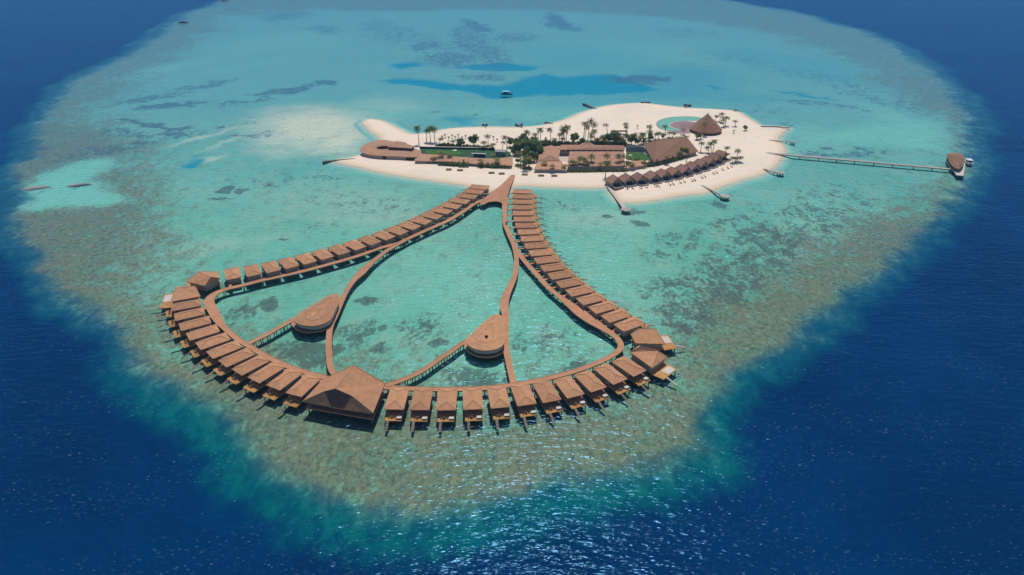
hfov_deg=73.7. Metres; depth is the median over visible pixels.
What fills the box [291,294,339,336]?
teardrop pavilion
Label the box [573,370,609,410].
water villa
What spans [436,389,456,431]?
water villa
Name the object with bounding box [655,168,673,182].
beach villa
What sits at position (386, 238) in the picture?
water villa
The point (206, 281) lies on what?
corner villa
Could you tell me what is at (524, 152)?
broad tree
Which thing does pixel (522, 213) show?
water villa
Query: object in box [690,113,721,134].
round bar
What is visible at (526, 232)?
water villa
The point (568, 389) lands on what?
water villa
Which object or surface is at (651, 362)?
corner villa
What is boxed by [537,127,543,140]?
coconut palm
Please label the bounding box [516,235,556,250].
water villa
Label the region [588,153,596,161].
coconut palm
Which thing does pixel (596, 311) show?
water villa
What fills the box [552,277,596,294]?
water villa
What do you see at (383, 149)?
oval house
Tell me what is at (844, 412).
sea floor
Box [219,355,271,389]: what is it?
water villa
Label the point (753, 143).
beach
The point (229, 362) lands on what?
water villa
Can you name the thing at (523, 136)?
broad tree
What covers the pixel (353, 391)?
restaurant pavilion
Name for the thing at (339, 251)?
water villa
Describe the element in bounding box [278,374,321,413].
water villa
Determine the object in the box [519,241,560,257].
water villa
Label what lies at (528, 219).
water villa
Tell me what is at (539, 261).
water villa
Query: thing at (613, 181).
beach villa
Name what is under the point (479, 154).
stage
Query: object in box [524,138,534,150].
broad tree
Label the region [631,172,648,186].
beach villa
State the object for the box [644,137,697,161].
great hall
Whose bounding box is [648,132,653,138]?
broad tree
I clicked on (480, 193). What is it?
water villa
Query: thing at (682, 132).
sunken terrace
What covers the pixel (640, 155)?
lawn
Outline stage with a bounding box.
[471,153,485,156]
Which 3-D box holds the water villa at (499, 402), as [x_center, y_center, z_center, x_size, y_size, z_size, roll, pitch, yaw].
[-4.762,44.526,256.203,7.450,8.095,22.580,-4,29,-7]
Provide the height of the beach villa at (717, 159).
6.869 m
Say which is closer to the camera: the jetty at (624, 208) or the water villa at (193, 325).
the water villa at (193, 325)
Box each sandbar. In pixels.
[22,186,49,190]
[66,183,91,186]
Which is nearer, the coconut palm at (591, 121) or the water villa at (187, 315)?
the water villa at (187, 315)
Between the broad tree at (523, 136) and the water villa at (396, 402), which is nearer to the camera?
the water villa at (396, 402)
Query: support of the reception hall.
on the beach
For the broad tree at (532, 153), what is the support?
on the beach
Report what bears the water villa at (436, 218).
in the water
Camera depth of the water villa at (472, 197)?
435.32 m
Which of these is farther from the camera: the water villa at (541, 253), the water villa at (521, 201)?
the water villa at (521, 201)
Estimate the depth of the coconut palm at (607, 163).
470.80 m
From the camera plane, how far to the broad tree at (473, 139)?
535.46 m
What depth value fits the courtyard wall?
526.08 m
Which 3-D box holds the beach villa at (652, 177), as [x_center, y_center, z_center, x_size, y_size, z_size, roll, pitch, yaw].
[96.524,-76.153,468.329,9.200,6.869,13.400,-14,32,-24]
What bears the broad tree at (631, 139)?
on the beach
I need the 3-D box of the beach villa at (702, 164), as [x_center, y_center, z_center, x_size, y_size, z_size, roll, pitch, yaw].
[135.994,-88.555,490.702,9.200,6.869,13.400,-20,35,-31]
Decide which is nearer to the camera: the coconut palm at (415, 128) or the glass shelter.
the glass shelter
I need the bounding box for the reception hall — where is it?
[534,142,645,172]
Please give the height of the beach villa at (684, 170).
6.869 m
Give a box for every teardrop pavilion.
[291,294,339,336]
[464,314,505,361]
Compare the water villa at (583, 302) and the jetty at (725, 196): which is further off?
the jetty at (725, 196)
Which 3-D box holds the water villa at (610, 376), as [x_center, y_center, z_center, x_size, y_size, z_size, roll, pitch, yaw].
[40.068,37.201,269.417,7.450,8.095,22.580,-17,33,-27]
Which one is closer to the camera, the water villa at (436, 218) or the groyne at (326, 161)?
the water villa at (436, 218)
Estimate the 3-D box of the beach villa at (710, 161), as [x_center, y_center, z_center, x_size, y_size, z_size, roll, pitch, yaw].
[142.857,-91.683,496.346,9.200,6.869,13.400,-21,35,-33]
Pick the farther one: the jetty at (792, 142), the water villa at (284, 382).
the jetty at (792, 142)
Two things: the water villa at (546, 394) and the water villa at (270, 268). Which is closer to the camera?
the water villa at (546, 394)
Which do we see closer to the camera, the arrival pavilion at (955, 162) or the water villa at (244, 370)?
the water villa at (244, 370)
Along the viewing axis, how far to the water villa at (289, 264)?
352.35 m
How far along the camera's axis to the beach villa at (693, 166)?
483.99 m
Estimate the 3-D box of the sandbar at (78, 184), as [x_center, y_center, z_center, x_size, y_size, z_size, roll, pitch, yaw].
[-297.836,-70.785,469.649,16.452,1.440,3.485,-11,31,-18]
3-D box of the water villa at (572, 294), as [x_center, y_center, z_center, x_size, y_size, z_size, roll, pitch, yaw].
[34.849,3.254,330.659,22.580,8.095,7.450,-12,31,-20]
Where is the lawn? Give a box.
[626,151,650,160]
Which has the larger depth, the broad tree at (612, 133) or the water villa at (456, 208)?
the broad tree at (612, 133)
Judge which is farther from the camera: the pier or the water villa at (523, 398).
the pier
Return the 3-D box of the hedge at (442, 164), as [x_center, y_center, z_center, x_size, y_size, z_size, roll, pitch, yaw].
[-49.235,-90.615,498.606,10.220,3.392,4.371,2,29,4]
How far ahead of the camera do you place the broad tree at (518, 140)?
519.51 m
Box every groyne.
[322,158,354,163]
[582,103,596,108]
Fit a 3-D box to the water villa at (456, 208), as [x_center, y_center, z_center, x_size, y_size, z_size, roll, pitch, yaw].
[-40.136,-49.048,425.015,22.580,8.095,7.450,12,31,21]
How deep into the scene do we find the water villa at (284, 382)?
264.47 m
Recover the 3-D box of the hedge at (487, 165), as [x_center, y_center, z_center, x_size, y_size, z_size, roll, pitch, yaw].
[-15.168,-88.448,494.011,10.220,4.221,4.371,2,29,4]
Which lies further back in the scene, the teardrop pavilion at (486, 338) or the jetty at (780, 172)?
the jetty at (780, 172)
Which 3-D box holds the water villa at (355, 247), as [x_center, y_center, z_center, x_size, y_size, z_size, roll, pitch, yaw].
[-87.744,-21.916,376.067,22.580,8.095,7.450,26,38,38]
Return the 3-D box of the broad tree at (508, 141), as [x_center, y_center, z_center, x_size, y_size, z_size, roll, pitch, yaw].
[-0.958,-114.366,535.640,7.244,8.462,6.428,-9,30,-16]
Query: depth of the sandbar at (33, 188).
463.28 m
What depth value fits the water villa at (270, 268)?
348.24 m
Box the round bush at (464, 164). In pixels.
[458,159,468,166]
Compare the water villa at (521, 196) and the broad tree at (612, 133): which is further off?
the broad tree at (612, 133)
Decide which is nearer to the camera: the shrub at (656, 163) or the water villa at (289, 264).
the water villa at (289, 264)
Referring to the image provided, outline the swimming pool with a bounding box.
[656,116,700,130]
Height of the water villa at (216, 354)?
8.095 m
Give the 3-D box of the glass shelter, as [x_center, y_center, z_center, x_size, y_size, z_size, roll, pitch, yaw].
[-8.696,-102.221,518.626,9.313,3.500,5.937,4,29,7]
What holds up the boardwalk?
in the water
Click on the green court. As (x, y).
(463, 151)
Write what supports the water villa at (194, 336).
in the water
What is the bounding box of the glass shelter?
[495,149,505,155]
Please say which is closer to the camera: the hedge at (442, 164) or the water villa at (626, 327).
the water villa at (626, 327)
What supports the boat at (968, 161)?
on the water
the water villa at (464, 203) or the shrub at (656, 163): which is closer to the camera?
the water villa at (464, 203)
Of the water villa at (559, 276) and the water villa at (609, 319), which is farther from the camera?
the water villa at (559, 276)
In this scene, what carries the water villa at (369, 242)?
in the water
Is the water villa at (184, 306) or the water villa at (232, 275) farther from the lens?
the water villa at (232, 275)
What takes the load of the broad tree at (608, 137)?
on the beach
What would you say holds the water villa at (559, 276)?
in the water
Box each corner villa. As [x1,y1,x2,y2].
[150,286,200,312]
[186,271,220,295]
[630,345,676,384]
[631,328,685,353]
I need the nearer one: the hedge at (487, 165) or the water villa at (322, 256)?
the water villa at (322, 256)
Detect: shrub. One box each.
[548,138,559,145]
[567,140,577,144]
[651,158,661,166]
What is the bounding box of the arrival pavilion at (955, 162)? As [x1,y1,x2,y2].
[945,153,963,173]
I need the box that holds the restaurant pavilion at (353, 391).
[303,365,384,425]
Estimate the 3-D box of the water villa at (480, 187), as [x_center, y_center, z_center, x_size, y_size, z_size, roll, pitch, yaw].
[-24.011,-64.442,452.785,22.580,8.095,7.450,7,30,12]
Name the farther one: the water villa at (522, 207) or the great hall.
the great hall
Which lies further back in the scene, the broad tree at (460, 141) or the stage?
the broad tree at (460, 141)
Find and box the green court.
[419,146,510,157]
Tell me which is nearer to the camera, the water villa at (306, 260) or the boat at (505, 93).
the water villa at (306, 260)
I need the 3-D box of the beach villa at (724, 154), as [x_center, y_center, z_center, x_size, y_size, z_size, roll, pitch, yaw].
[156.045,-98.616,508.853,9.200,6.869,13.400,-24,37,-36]
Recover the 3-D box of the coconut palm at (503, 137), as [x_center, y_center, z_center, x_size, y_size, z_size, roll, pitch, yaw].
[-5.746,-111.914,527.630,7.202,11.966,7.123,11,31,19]
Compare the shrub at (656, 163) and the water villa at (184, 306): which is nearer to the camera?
the water villa at (184, 306)
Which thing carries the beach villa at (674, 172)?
on the beach
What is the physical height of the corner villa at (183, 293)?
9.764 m
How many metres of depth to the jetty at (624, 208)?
436.78 m
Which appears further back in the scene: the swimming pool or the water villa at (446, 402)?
the swimming pool
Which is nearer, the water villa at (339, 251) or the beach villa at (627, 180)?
the water villa at (339, 251)
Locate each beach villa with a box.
[604,174,623,188]
[618,173,636,187]
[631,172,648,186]
[643,170,661,184]
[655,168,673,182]
[665,166,683,180]
[675,164,693,177]
[684,161,702,174]
[693,159,710,171]
[701,156,717,168]
[708,153,724,165]
[714,150,730,161]
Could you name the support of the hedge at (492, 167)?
on the beach
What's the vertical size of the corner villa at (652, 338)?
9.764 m
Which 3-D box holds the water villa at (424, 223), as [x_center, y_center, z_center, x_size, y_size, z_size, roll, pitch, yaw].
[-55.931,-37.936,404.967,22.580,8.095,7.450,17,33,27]
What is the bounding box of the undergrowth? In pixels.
[429,136,689,172]
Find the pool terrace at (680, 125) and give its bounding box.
[669,121,694,130]
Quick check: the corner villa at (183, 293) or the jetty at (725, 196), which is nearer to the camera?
the corner villa at (183, 293)
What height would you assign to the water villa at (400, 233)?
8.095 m
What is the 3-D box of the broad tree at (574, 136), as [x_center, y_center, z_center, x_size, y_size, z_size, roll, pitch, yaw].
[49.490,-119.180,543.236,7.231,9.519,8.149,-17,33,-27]
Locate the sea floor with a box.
[0,0,1023,574]
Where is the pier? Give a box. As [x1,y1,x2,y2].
[766,152,964,178]
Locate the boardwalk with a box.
[204,175,623,397]
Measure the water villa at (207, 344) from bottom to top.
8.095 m
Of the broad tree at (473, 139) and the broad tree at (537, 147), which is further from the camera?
the broad tree at (473, 139)
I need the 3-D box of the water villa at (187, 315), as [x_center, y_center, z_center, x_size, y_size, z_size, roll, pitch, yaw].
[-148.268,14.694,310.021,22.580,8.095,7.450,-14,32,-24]
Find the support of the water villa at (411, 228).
in the water
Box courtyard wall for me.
[626,146,648,155]
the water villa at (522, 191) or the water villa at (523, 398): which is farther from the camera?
the water villa at (522, 191)
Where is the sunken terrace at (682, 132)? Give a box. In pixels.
[671,130,692,133]
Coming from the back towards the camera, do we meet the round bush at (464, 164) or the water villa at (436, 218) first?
the round bush at (464, 164)
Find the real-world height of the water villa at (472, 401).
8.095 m
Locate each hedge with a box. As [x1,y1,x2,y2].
[438,161,449,165]
[484,162,496,167]
[490,163,503,168]
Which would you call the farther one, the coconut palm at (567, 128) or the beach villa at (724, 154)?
the coconut palm at (567, 128)
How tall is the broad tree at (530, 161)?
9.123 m
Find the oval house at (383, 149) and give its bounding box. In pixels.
[360,140,420,160]
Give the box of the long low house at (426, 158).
[414,154,512,167]
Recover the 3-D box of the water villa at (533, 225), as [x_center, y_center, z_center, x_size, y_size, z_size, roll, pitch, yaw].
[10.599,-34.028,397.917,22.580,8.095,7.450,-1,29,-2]
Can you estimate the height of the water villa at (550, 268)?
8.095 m
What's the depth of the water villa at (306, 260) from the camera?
356.70 m
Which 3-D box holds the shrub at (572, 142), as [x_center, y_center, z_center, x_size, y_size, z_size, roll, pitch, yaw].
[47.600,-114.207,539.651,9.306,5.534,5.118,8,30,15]
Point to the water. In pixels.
(388, 12)
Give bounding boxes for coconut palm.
[413,125,420,144]
[429,126,437,141]
[501,135,508,148]
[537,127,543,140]
[558,125,566,141]
[564,124,570,140]
[586,118,594,139]
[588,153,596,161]
[603,160,611,177]
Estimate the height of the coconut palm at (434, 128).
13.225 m
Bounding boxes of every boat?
[500,91,512,94]
[965,158,972,164]
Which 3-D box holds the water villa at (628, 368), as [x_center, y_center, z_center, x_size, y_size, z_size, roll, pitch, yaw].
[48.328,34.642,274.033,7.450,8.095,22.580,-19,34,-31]
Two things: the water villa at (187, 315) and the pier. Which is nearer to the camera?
the water villa at (187, 315)
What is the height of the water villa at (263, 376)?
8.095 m
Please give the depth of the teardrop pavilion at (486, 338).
289.41 m
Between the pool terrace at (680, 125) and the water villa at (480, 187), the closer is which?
the water villa at (480, 187)
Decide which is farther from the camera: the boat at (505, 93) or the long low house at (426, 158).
the boat at (505, 93)
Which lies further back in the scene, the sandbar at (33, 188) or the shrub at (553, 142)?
the shrub at (553, 142)
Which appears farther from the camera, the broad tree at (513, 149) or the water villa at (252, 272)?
the broad tree at (513, 149)
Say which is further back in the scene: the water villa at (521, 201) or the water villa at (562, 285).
the water villa at (521, 201)
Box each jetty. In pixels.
[605,184,630,213]
[701,185,729,200]
[764,168,784,176]
[770,140,795,144]
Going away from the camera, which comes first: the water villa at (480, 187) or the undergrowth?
the water villa at (480, 187)
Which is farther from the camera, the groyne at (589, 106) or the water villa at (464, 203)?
the groyne at (589, 106)
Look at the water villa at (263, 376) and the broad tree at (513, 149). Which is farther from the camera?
the broad tree at (513, 149)
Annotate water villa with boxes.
[156,298,205,319]
[159,307,210,331]
[163,315,217,342]
[171,324,226,353]
[181,332,230,362]
[192,340,242,372]
[204,347,255,381]
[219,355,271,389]
[223,266,241,286]
[236,362,286,398]
[243,264,261,282]
[256,368,304,405]
[260,260,280,282]
[278,256,298,276]
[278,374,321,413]
[294,252,316,273]
[310,248,333,268]
[326,244,350,264]
[342,239,366,255]
[358,235,381,250]
[370,230,395,248]
[384,225,408,241]
[384,388,408,430]
[394,221,420,238]
[405,216,432,228]
[409,388,432,431]
[417,211,442,226]
[424,206,452,219]
[433,202,461,216]
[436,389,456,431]
[442,197,470,211]
[449,193,477,206]
[455,188,484,198]
[460,184,490,196]
[463,388,482,430]
[487,386,510,429]
[508,199,543,209]
[508,205,543,214]
[508,210,543,220]
[509,189,541,198]
[509,194,541,203]
[509,216,546,230]
[510,383,536,426]
[511,222,549,236]
[513,228,552,239]
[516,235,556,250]
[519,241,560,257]
[524,248,566,265]
[530,255,572,272]
[532,380,562,422]
[537,262,579,280]
[544,270,586,286]
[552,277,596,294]
[553,375,586,417]
[562,285,606,301]
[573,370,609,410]
[575,292,617,309]
[587,301,628,318]
[593,363,630,401]
[600,308,641,329]
[611,355,650,392]
[612,316,654,341]
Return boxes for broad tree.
[456,138,464,144]
[467,134,477,144]
[507,137,513,143]
[509,146,520,152]
[512,138,523,148]
[519,133,528,138]
[521,146,529,155]
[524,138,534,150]
[524,151,538,158]
[524,155,532,165]
[532,141,543,156]
[570,132,579,140]
[603,133,614,140]
[610,130,621,141]
[626,134,635,143]
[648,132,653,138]
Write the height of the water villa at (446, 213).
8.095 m
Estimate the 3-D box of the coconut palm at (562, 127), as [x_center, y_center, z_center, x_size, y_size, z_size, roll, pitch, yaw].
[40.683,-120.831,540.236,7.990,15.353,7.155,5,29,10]
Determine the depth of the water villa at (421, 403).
252.69 m
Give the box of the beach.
[322,103,796,208]

